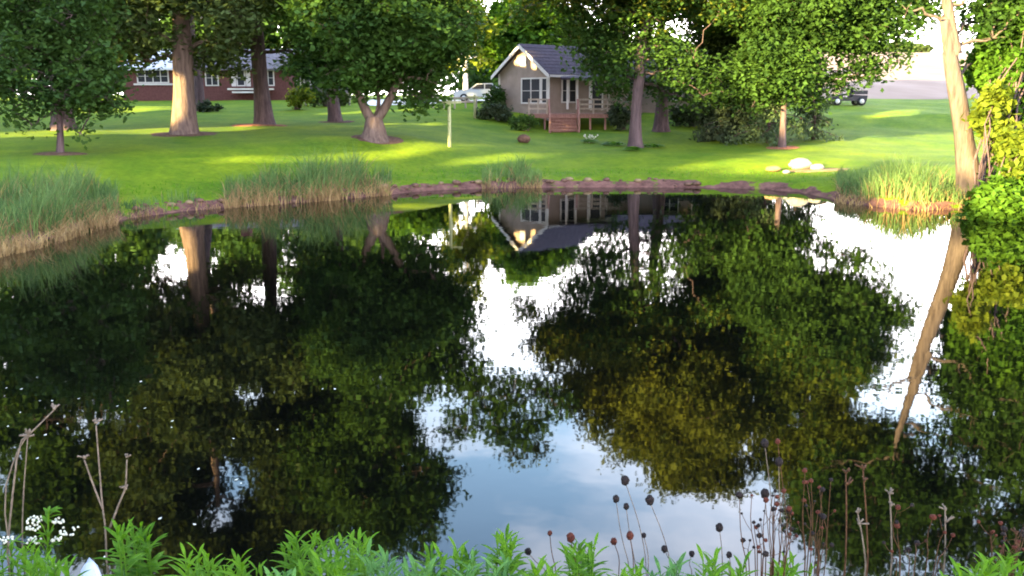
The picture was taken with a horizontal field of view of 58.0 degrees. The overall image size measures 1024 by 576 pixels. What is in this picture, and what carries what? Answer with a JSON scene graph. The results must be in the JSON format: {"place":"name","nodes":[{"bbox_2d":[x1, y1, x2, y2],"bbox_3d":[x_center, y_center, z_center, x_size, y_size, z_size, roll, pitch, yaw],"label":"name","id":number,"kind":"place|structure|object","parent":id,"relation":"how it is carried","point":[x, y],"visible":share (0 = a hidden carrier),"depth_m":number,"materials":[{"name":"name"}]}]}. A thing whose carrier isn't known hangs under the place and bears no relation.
{"place":"outdoors","nodes":[
{"label":"outdoors","id":0,"kind":"place"},
{"bbox_2d":[367,99,485,105],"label":"driveway","id":1,"kind":"structure","parent":0,"point":[372,102],"depth_m":72.55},
{"bbox_2d":[453,83,497,100],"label":"parked car","id":2,"kind":"object","parent":1,"relation":"on","point":[480,89],"visible":0.36,"depth_m":71.58,"materials":[{"name":"white paint"}]},
{"bbox_2d":[0,95,991,245],"bbox_3d":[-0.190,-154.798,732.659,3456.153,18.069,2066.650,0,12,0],"label":"ground","id":3,"kind":"structure","parent":0,"point":[134,150],"depth_m":41.68,"materials":[{"name":"plant"}]},
{"bbox_2d":[4,433,34,572],"bbox_3d":[-2.048,1.445,3.967,0.158,1.732,0.028,-1,12,-5],"label":"dry stalk","id":4,"kind":"object","parent":3,"relation":"on","point":[6,488],"visible":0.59,"depth_m":3.84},
{"bbox_2d":[19,434,28,573],"bbox_3d":[-1.999,1.443,3.910,0.096,1.748,0.033,0,12,0],"label":"dry stalk","id":5,"kind":"object","parent":3,"relation":"on","point":[23,488],"visible":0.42,"depth_m":3.79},
{"bbox_2d":[0,532,55,575],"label":"leafy weed","id":6,"kind":"object","parent":3,"relation":"on","point":[23,557],"visible":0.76,"depth_m":3.59,"materials":[{"name":"green plant"}]},
{"bbox_2d":[6,403,59,574],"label":"dry stalk","id":7,"kind":"object","parent":3,"relation":"on","point":[29,431],"visible":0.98,"depth_m":3.72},
{"bbox_2d":[0,506,78,565],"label":"white flower","id":8,"kind":"object","parent":3,"relation":"on","point":[48,510],"visible":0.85,"depth_m":3.67,"materials":[{"name":"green plant"}]},
{"bbox_2d":[18,548,90,575],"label":"leafy weed","id":9,"kind":"object","parent":3,"relation":"on","point":[57,569],"visible":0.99,"depth_m":3.24,"materials":[{"name":"green plant"}]},
{"bbox_2d":[32,151,86,155],"bbox_3d":[-17.010,-5.049,34.758,1.897,0.125,1.585,7,14,32],"label":"mulch bed","id":10,"kind":"object","parent":3,"relation":"on","point":[61,154],"visible":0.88,"depth_m":34.42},
{"bbox_2d":[0,0,149,152],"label":"young tree","id":11,"kind":"object","parent":3,"relation":"on","point":[65,44],"visible":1,"depth_m":33.23,"materials":[{"name":"green plant"}]},
{"bbox_2d":[0,3,171,130],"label":"oak tree","id":12,"kind":"object","parent":3,"relation":"on","point":[52,126],"visible":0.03,"depth_m":45.71,"materials":[{"name":"green plant"}]},
{"bbox_2d":[81,557,100,575],"bbox_3d":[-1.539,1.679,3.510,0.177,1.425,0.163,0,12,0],"label":"rock","id":13,"kind":"object","parent":3,"relation":"on","point":[91,564],"visible":0.94,"depth_m":3.37,"materials":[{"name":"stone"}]},
{"bbox_2d":[77,418,130,574],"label":"dry stalk","id":14,"kind":"object","parent":3,"relation":"on","point":[96,421],"visible":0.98,"depth_m":3.74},
{"bbox_2d":[92,517,178,575],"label":"leafy weed","id":15,"kind":"object","parent":3,"relation":"on","point":[142,567],"visible":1,"depth_m":3.72,"materials":[{"name":"green plant"}]},
{"bbox_2d":[164,9,204,110],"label":"oak tree","id":16,"kind":"object","parent":3,"relation":"on","point":[199,88],"visible":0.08,"depth_m":63.36,"materials":[{"name":"brown plant"}]},
{"bbox_2d":[151,131,217,136],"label":"mulch bed","id":17,"kind":"object","parent":3,"relation":"on","point":[166,134],"visible":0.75,"depth_m":42.48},
{"bbox_2d":[27,0,298,134],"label":"oak tree","id":18,"kind":"object","parent":17,"relation":"on","point":[232,19],"visible":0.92,"depth_m":41.11,"materials":[{"name":"green plant"}]},
{"bbox_2d":[169,542,224,575],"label":"leafy weed","id":19,"kind":"object","parent":3,"relation":"on","point":[198,569],"visible":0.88,"depth_m":3.56,"materials":[{"name":"green plant"}]},
{"bbox_2d":[0,9,409,95],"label":"woodland","id":20,"kind":"object","parent":3,"relation":"on","point":[274,38],"visible":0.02,"depth_m":95.79,"materials":[{"name":"plant"}]},
{"bbox_2d":[195,98,225,112],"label":"garden bush","id":21,"kind":"object","parent":3,"relation":"on","point":[206,106],"visible":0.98,"depth_m":62.73,"materials":[{"name":"green plant"}]},
{"bbox_2d":[118,43,303,100],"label":"brick house","id":22,"kind":"structure","parent":3,"relation":"on","point":[156,89],"depth_m":75.24,"materials":[{"name":"red brick"}]},
{"bbox_2d":[136,70,168,82],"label":"window","id":23,"kind":"structure","parent":22,"relation":"in","point":[163,77],"depth_m":75.06,"materials":[{"name":"white glass"}]},
{"bbox_2d":[205,70,218,85],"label":"window","id":24,"kind":"structure","parent":22,"relation":"in","point":[209,81],"depth_m":75.12,"materials":[{"name":"white glass"}]},
{"bbox_2d":[236,70,245,85],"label":"window","id":25,"kind":"structure","parent":22,"relation":"in","point":[239,83],"depth_m":75.12,"materials":[{"name":"white glass"}]},
{"bbox_2d":[267,70,274,85],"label":"window","id":26,"kind":"structure","parent":22,"relation":"in","point":[271,82],"depth_m":75.06,"materials":[{"name":"clear glass"}]},
{"bbox_2d":[208,548,273,575],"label":"leafy weed","id":27,"kind":"object","parent":3,"relation":"on","point":[240,568],"visible":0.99,"depth_m":3.45,"materials":[{"name":"green plant"}]},
{"bbox_2d":[230,124,287,125],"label":"mulch bed","id":28,"kind":"object","parent":3,"relation":"on","point":[256,125],"visible":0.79,"depth_m":48.44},
{"bbox_2d":[190,0,315,124],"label":"oak tree","id":29,"kind":"object","parent":28,"relation":"on","point":[263,113],"visible":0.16,"depth_m":48.16,"materials":[{"name":"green plant"}]},
{"bbox_2d":[263,565,295,575],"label":"leafy weed","id":30,"kind":"object","parent":3,"relation":"on","point":[277,573],"visible":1,"depth_m":3.15,"materials":[{"name":"green plant"}]},
{"bbox_2d":[285,82,315,109],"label":"garden bush","id":31,"kind":"object","parent":3,"relation":"on","point":[295,98],"visible":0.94,"depth_m":63.12,"materials":[{"name":"green plant"}]},
{"bbox_2d":[270,529,346,575],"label":"leafy weed","id":32,"kind":"object","parent":3,"relation":"on","point":[297,552],"visible":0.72,"depth_m":3.76,"materials":[{"name":"green plant"}]},
{"bbox_2d":[296,546,357,575],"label":"leafy weed","id":33,"kind":"object","parent":3,"relation":"on","point":[333,570],"visible":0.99,"depth_m":3.31,"materials":[{"name":"green plant"}]},
{"bbox_2d":[306,89,349,106],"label":"garden bush","id":34,"kind":"object","parent":3,"relation":"on","point":[324,101],"visible":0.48,"depth_m":66.73,"materials":[{"name":"green plant"}]},
{"bbox_2d":[320,120,354,122],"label":"mulch bed","id":35,"kind":"object","parent":3,"relation":"on","point":[347,121],"visible":0.73,"depth_m":53.77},
{"bbox_2d":[262,7,342,121],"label":"oak tree","id":36,"kind":"object","parent":35,"relation":"on","point":[334,113],"visible":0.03,"depth_m":53.80,"materials":[{"name":"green plant"}]},
{"bbox_2d":[315,527,384,575],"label":"leafy weed","id":37,"kind":"object","parent":3,"relation":"on","point":[357,562],"visible":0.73,"depth_m":3.69,"materials":[{"name":"green plant"}]},
{"bbox_2d":[351,135,403,143],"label":"mulch bed","id":38,"kind":"object","parent":3,"relation":"on","point":[394,140],"visible":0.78,"depth_m":41.62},
{"bbox_2d":[269,0,497,142],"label":"maple tree","id":39,"kind":"object","parent":38,"relation":"on","point":[357,48],"visible":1,"depth_m":39.19,"materials":[{"name":"green plant"}]},
{"bbox_2d":[352,537,419,575],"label":"leafy weed","id":40,"kind":"object","parent":3,"relation":"on","point":[373,568],"visible":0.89,"depth_m":3.39,"materials":[{"name":"green plant"}]},
{"bbox_2d":[400,552,444,575],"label":"leafy weed","id":41,"kind":"object","parent":3,"relation":"on","point":[405,569],"visible":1,"depth_m":3.23,"materials":[{"name":"green plant"}]},
{"bbox_2d":[409,536,483,575],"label":"leafy weed","id":42,"kind":"object","parent":3,"relation":"on","point":[465,559],"visible":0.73,"depth_m":3.84,"materials":[{"name":"green plant"}]},
{"bbox_2d":[441,100,460,146],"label":"clothes post","id":43,"kind":"object","parent":3,"relation":"on","point":[448,102],"visible":0.86,"depth_m":42.17,"materials":[{"name":"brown wood"}]},
{"bbox_2d":[432,97,476,108],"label":"rail fence","id":44,"kind":"object","parent":3,"relation":"on","point":[455,98],"visible":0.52,"depth_m":66.57,"materials":[{"name":"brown wood"}]},
{"bbox_2d":[466,95,482,117],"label":"clothes post","id":45,"kind":"object","parent":3,"relation":"on","point":[474,97],"visible":0.89,"depth_m":59.99,"materials":[{"name":"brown wood"}]},
{"bbox_2d":[448,0,507,100],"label":"birch tree","id":46,"kind":"object","parent":3,"relation":"on","point":[480,58],"visible":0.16,"depth_m":72.13,"materials":[{"name":"green plant"}]},
{"bbox_2d":[449,548,521,575],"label":"leafy weed","id":47,"kind":"object","parent":3,"relation":"on","point":[470,571],"visible":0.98,"depth_m":3.62,"materials":[{"name":"green plant"}]},
{"bbox_2d":[475,100,513,122],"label":"garden bush","id":48,"kind":"object","parent":3,"relation":"on","point":[499,111],"visible":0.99,"depth_m":59.89,"materials":[{"name":"green plant"}]},
{"bbox_2d":[482,84,507,106],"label":"garden bush","id":49,"kind":"object","parent":3,"relation":"on","point":[496,95],"visible":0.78,"depth_m":63.71,"materials":[{"name":"green plant"}]},
{"bbox_2d":[476,523,532,575],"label":"leafy weed","id":50,"kind":"object","parent":3,"relation":"on","point":[507,551],"visible":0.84,"depth_m":3.85,"materials":[{"name":"green plant"}]},
{"bbox_2d":[99,166,941,202],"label":"lawn edge grass","id":51,"kind":"structure","parent":3,"relation":"on","point":[494,172],"depth_m":37.66,"materials":[{"name":"green plant"}]},
{"bbox_2d":[507,112,539,131],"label":"garden bush","id":52,"kind":"object","parent":3,"relation":"on","point":[522,122],"visible":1,"depth_m":56.33,"materials":[{"name":"green plant"}]},
{"bbox_2d":[517,134,529,142],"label":"rock","id":53,"kind":"object","parent":3,"relation":"on","point":[523,138],"visible":1,"depth_m":48.26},
{"bbox_2d":[469,0,586,82],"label":"ash tree","id":54,"kind":"object","parent":3,"relation":"on","point":[507,42],"visible":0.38,"depth_m":76.67,"materials":[{"name":"green plant"}]},
{"bbox_2d":[520,554,563,575],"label":"leafy weed","id":55,"kind":"object","parent":3,"relation":"on","point":[540,565],"visible":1,"depth_m":3.28,"materials":[{"name":"green plant"}]},
{"bbox_2d":[440,8,701,91],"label":"woodland","id":56,"kind":"object","parent":3,"relation":"on","point":[474,78],"visible":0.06,"depth_m":108.79,"materials":[{"name":"plant"}]},
{"bbox_2d":[566,532,578,574],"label":"seed stalk","id":57,"kind":"object","parent":3,"relation":"on","point":[570,537],"visible":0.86,"depth_m":3.82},
{"bbox_2d":[527,99,622,132],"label":"deck","id":58,"kind":"structure","parent":3,"relation":"on","point":[563,122],"depth_m":58.14,"materials":[{"name":"brown wood"}]},
{"bbox_2d":[553,532,612,575],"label":"leafy weed","id":59,"kind":"object","parent":3,"relation":"on","point":[580,556],"visible":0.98,"depth_m":3.69,"materials":[{"name":"green plant"}]},
{"bbox_2d":[491,44,711,120],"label":"cottage","id":60,"kind":"structure","parent":3,"relation":"on","point":[523,73],"depth_m":62.27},
{"bbox_2d":[521,77,540,103],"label":"window","id":61,"kind":"structure","parent":60,"relation":"in","point":[530,87],"depth_m":62.00,"materials":[{"name":"clear glass"}]},
{"bbox_2d":[541,77,547,102],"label":"window","id":62,"kind":"structure","parent":60,"relation":"in","point":[544,80],"depth_m":60.98,"materials":[{"name":"clear glass"}]},
{"bbox_2d":[561,80,575,102],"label":"window","id":63,"kind":"structure","parent":60,"relation":"in","point":[572,84],"depth_m":61.67,"materials":[{"name":"clear glass"}]},
{"bbox_2d":[592,81,601,107],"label":"door","id":64,"kind":"structure","parent":60,"relation":"in","point":[594,96],"depth_m":63.32,"materials":[{"name":"brown glass"}]},
{"bbox_2d":[603,101,630,130],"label":"garden bush","id":65,"kind":"object","parent":3,"relation":"on","point":[620,121],"visible":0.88,"depth_m":57.68,"materials":[{"name":"green plant"}]},
{"bbox_2d":[613,494,629,574],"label":"seed stalk","id":66,"kind":"object","parent":3,"relation":"on","point":[615,498],"visible":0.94,"depth_m":3.91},
{"bbox_2d":[495,0,756,147],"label":"shade tree","id":67,"kind":"object","parent":3,"relation":"on","point":[620,18],"visible":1,"depth_m":47.95,"materials":[{"name":"green plant"}]},
{"bbox_2d":[606,557,652,575],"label":"leafy weed","id":68,"kind":"object","parent":3,"relation":"on","point":[631,572],"visible":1,"depth_m":3.29,"materials":[{"name":"green plant"}]},
{"bbox_2d":[626,531,633,570],"bbox_3d":[0.476,1.639,3.836,0.032,1.342,0.069,0,12,0],"label":"seed stalk","id":69,"kind":"object","parent":3,"relation":"on","point":[630,535],"visible":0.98,"depth_m":3.71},
{"bbox_2d":[621,475,646,575],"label":"seed stalk","id":70,"kind":"object","parent":3,"relation":"on","point":[625,480],"visible":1,"depth_m":3.84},
{"bbox_2d":[645,495,669,556],"bbox_3d":[0.625,1.580,4.021,0.132,1.432,0.037,5,13,24],"label":"seed stalk","id":71,"kind":"object","parent":3,"relation":"on","point":[649,499],"visible":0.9,"depth_m":3.90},
{"bbox_2d":[636,552,694,575],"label":"leafy weed","id":72,"kind":"object","parent":3,"relation":"on","point":[672,569],"visible":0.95,"depth_m":3.52,"materials":[{"name":"green plant"}]},
{"bbox_2d":[668,100,716,127],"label":"garden bush","id":73,"kind":"object","parent":3,"relation":"on","point":[684,116],"visible":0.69,"depth_m":59.17,"materials":[{"name":"green plant"}]},
{"bbox_2d":[652,0,759,131],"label":"shade tree","id":74,"kind":"object","parent":3,"relation":"on","point":[715,43],"visible":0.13,"depth_m":55.44,"materials":[{"name":"green plant"}]},
{"bbox_2d":[715,523,722,575],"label":"seed stalk","id":75,"kind":"object","parent":3,"relation":"on","point":[719,527],"visible":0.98,"depth_m":3.86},
{"bbox_2d":[684,543,758,575],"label":"leafy weed","id":76,"kind":"object","parent":3,"relation":"on","point":[719,570],"visible":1,"depth_m":3.58,"materials":[{"name":"green plant"}]},
{"bbox_2d":[689,59,765,142],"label":"bush","id":77,"kind":"object","parent":3,"relation":"on","point":[723,126],"visible":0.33,"depth_m":51.68,"materials":[{"name":"green plant"}]},
{"bbox_2d":[682,35,827,110],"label":"shade tree","id":78,"kind":"object","parent":3,"relation":"on","point":[718,89],"depth_m":59.33,"materials":[{"name":"green plant"}]},
{"bbox_2d":[760,488,770,552],"bbox_3d":[1.065,1.562,3.987,0.038,1.469,0.077,-4,12,-17],"label":"seed stalk","id":79,"kind":"object","parent":3,"relation":"on","point":[764,493],"visible":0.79,"depth_m":3.86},
{"bbox_2d":[761,438,772,525],"bbox_3d":[1.095,1.458,4.067,0.092,1.663,0.035,10,15,40],"label":"seed stalk","id":80,"kind":"object","parent":3,"relation":"on","point":[764,442],"visible":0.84,"depth_m":3.92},
{"bbox_2d":[735,488,798,575],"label":"branched plant","id":81,"kind":"object","parent":3,"relation":"on","point":[739,495],"visible":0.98,"depth_m":3.70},
{"bbox_2d":[724,95,813,146],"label":"bush","id":82,"kind":"object","parent":3,"relation":"on","point":[760,129],"visible":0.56,"depth_m":49.86,"materials":[{"name":"green plant"}]},
{"bbox_2d":[775,457,784,575],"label":"seed stalk","id":83,"kind":"object","parent":3,"relation":"on","point":[778,461],"visible":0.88,"depth_m":3.72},
{"bbox_2d":[765,146,799,149],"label":"mulch bed","id":84,"kind":"object","parent":3,"relation":"on","point":[785,148],"visible":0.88,"depth_m":47.95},
{"bbox_2d":[775,438,790,566],"bbox_3d":[1.159,1.458,4.052,0.106,1.666,0.020,9,14,36],"label":"seed stalk","id":85,"kind":"object","parent":3,"relation":"on","point":[777,441],"visible":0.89,"depth_m":3.93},
{"bbox_2d":[764,551,821,575],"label":"leafy weed","id":86,"kind":"object","parent":3,"relation":"on","point":[792,570],"visible":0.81,"depth_m":3.75,"materials":[{"name":"green plant"}]},
{"bbox_2d":[788,158,811,169],"bbox_3d":[12.232,-5.251,39.194,1.038,0.539,0.671,0,12,0],"label":"rock","id":87,"kind":"object","parent":3,"relation":"on","point":[799,163],"visible":0.85,"depth_m":38.96,"materials":[{"name":"stone"}]},
{"bbox_2d":[788,77,843,141],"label":"bush","id":88,"kind":"object","parent":3,"relation":"on","point":[815,122],"visible":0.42,"depth_m":52.27,"materials":[{"name":"green plant"}]},
{"bbox_2d":[797,468,835,575],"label":"branched plant","id":89,"kind":"object","parent":3,"relation":"on","point":[822,515],"visible":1,"depth_m":3.67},
{"bbox_2d":[789,168,849,172],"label":"soil","id":90,"kind":"structure","parent":3,"relation":"on","point":[811,170],"depth_m":38.56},
{"bbox_2d":[708,0,959,146],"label":"linden tree","id":91,"kind":"object","parent":3,"relation":"on","point":[779,53],"visible":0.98,"depth_m":46.13,"materials":[{"name":"green plant"}]},
{"bbox_2d":[827,85,867,105],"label":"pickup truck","id":92,"kind":"object","parent":3,"relation":"on","point":[860,100],"visible":0.72,"depth_m":69.91,"materials":[{"name":"paint"}]},
{"bbox_2d":[842,468,853,575],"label":"dry stalk","id":93,"kind":"object","parent":3,"relation":"on","point":[846,472],"visible":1,"depth_m":3.65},
{"bbox_2d":[854,464,868,575],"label":"dry stalk","id":94,"kind":"object","parent":3,"relation":"on","point":[863,468],"visible":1,"depth_m":3.65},
{"bbox_2d":[855,507,868,575],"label":"dry stalk","id":95,"kind":"object","parent":3,"relation":"on","point":[859,521],"visible":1,"depth_m":3.67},
{"bbox_2d":[885,487,894,575],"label":"dry stalk","id":96,"kind":"object","parent":3,"relation":"on","point":[889,492],"visible":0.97,"depth_m":3.66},
{"bbox_2d":[882,503,954,575],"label":"branched plant","id":97,"kind":"object","parent":3,"relation":"on","point":[933,517],"visible":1,"depth_m":3.57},
{"bbox_2d":[869,0,1023,198],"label":"leaning tree","id":98,"kind":"object","parent":3,"relation":"on","point":[964,139],"visible":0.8,"depth_m":29.60,"materials":[{"name":"brown plant"}]},
{"bbox_2d":[938,503,954,573],"bbox_3d":[1.719,1.576,3.802,0.070,1.470,0.034,0,12,0],"label":"dry stalk","id":99,"kind":"object","parent":3,"relation":"on","point":[944,508],"visible":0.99,"depth_m":3.66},
{"bbox_2d":[939,553,1000,575],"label":"leafy weed","id":100,"kind":"object","parent":3,"relation":"on","point":[959,571],"visible":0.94,"depth_m":3.45,"materials":[{"name":"green plant"}]},
{"bbox_2d":[948,0,1023,222],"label":"bank bush","id":101,"kind":"object","parent":3,"relation":"on","point":[996,198],"visible":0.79,"depth_m":28.85,"materials":[{"name":"green plant"}]},
{"bbox_2d":[960,77,1023,186],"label":"bank bush","id":102,"kind":"object","parent":3,"relation":"on","point":[993,104],"visible":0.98,"depth_m":27.84,"materials":[{"name":"yellow plant"}]},
{"bbox_2d":[974,543,1023,575],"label":"leafy weed","id":103,"kind":"object","parent":3,"relation":"on","point":[1005,567],"visible":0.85,"depth_m":3.45,"materials":[{"name":"green plant"}]},
{"bbox_2d":[976,520,1023,575],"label":"branched plant","id":104,"kind":"object","parent":3,"relation":"on","point":[1004,529],"visible":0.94,"depth_m":3.59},
{"bbox_2d":[17,0,984,94],"label":"sky","id":105,"kind":"structure","parent":0,"point":[934,39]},
{"bbox_2d":[0,187,1023,575],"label":"water","id":106,"kind":"structure","parent":0,"point":[402,375],"depth_m":11.82,"materials":[{"name":"black liquid"}]},
{"bbox_2d":[0,152,125,257],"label":"reed bed","id":107,"kind":"object","parent":106,"relation":"on","point":[52,208],"visible":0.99,"depth_m":24.78,"materials":[{"name":"plant"}]},
{"bbox_2d":[119,187,231,220],"bbox_3d":[-10.724,-2.755,28.911,1.421,0.870,4.744,8,14,34],"label":"reed bed","id":108,"kind":"object","parent":106,"relation":"in","point":[127,206],"visible":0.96,"depth_m":28.78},
{"bbox_2d":[213,142,399,208],"bbox_3d":[-7.054,-4.137,32.480,8.930,2.143,3.341,-10,16,-41],"label":"reed bed","id":109,"kind":"object","parent":106,"relation":"on","point":[330,184],"visible":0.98,"depth_m":32.24,"materials":[{"name":"plant"}]},
{"bbox_2d":[479,151,547,188],"bbox_3d":[-0.045,-4.810,37.241,3.299,1.546,2.243,-5,13,-22],"label":"reed bed","id":110,"kind":"object","parent":106,"relation":"on","point":[526,173],"visible":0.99,"depth_m":37.22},
{"bbox_2d":[829,149,973,210],"bbox_3d":[13.848,-3.973,32.487,5.412,1.819,7.701,5,13,23],"label":"reed bed","id":111,"kind":"object","parent":106,"relation":"on","point":[908,181],"visible":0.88,"depth_m":30.97,"materials":[{"name":"plant"}]},
{"bbox_2d":[819,52,978,98],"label":"field","id":112,"kind":"structure","parent":0,"point":[925,79],"depth_m":110.08,"materials":[{"name":"white"}]},
{"bbox_2d":[646,41,934,52],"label":"woodland","id":113,"kind":"object","parent":112,"relation":"on","point":[925,47],"visible":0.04,"depth_m":268.60,"materials":[{"name":"green plant"}]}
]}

